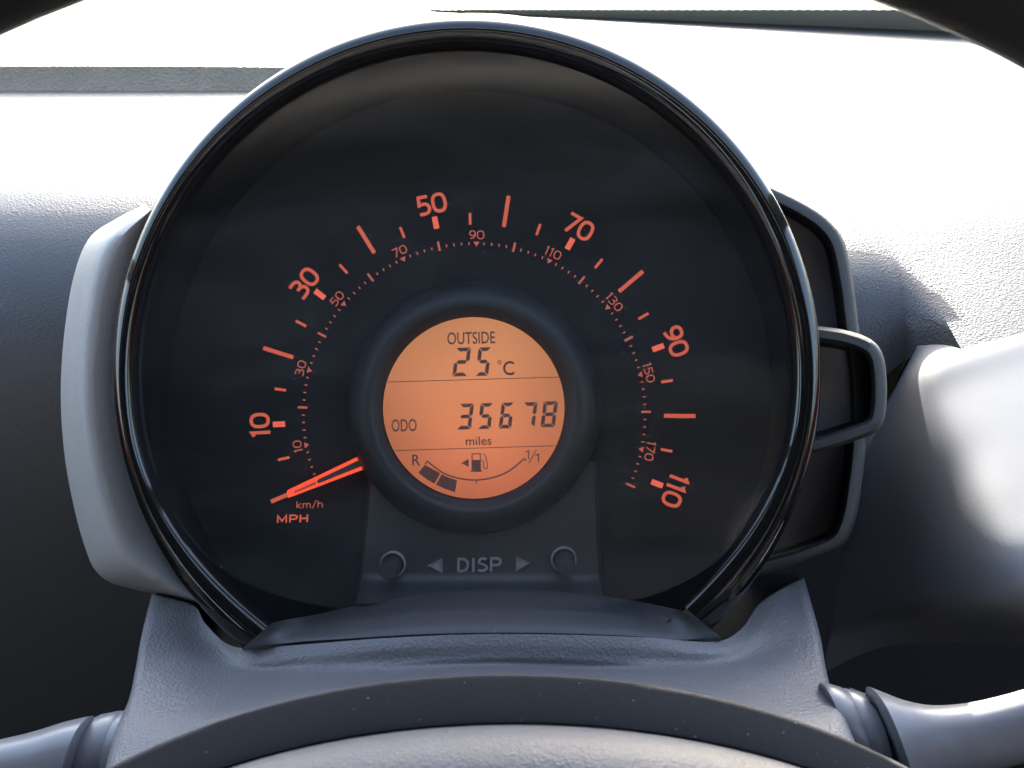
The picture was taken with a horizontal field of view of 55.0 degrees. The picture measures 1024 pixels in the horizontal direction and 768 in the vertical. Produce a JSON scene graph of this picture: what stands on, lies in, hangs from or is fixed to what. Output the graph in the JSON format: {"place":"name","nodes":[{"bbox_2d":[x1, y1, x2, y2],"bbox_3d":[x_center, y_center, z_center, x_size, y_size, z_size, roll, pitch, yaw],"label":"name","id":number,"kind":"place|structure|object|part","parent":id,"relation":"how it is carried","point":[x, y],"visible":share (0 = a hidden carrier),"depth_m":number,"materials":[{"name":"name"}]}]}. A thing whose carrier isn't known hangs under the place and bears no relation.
{"place":"outdoors","nodes":[
{"label":"outdoors","id":0,"kind":"place"},
{"bbox_2d":[423,0,891,9],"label":"ground","id":1,"kind":"structure","parent":0,"point":[668,4],"depth_m":17.18,"materials":[{"name":"white plant"}]},
{"bbox_2d":[429,9,944,391],"bbox_3d":[-0.240,0.340,-0.101,1.660,1.330,3.089,0,25,0],"label":"car","id":2,"kind":"object","parent":1,"relation":"on","point":[880,19],"visible":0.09,"depth_m":0.85,"materials":[{"name":"grey"}]},
{"bbox_2d":[0,0,1023,767],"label":"dashboard","id":3,"kind":"object","parent":2,"relation":"attached to","point":[894,158],"visible":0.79,"depth_m":0.40,"materials":[{"name":"grey plastic"}]},
{"bbox_2d":[61,13,886,649],"bbox_3d":[-0.017,-0.018,0.297,0.285,0.219,0.102,0,0,0],"label":"instrument cluster","id":4,"kind":"object","parent":3,"relation":"attached to","point":[471,323],"visible":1,"depth_m":0.28,"materials":[{"name":"black plastic"}]},
{"bbox_2d":[105,573,854,767],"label":"column cover","id":5,"kind":"object","parent":3,"relation":"attached to","point":[197,667],"depth_m":0.24,"materials":[{"name":"grey plastic"}]},
{"bbox_2d":[0,711,123,767],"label":"control stalk","id":6,"kind":"object","parent":5,"relation":"attached to","point":[84,742],"visible":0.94,"depth_m":0.22,"materials":[{"name":"grey plastic"}]},
{"bbox_2d":[0,0,1023,767],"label":"steering wheel","id":7,"kind":"object","parent":5,"relation":"attached to","point":[508,720],"visible":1,"depth_m":0.15,"materials":[{"name":"black leather"}]},
{"bbox_2d":[819,682,1023,767],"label":"control stalk","id":8,"kind":"object","parent":5,"relation":"attached to","point":[987,733],"visible":0.97,"depth_m":0.22,"materials":[{"name":"grey plastic"}]},
{"bbox_3d":[0.540,0.560,-0.042,0.044,0.820,2.950,0,25,0],"label":"door panel","id":9,"kind":"part","parent":2,"relation":"part of","materials":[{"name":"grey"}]}
]}

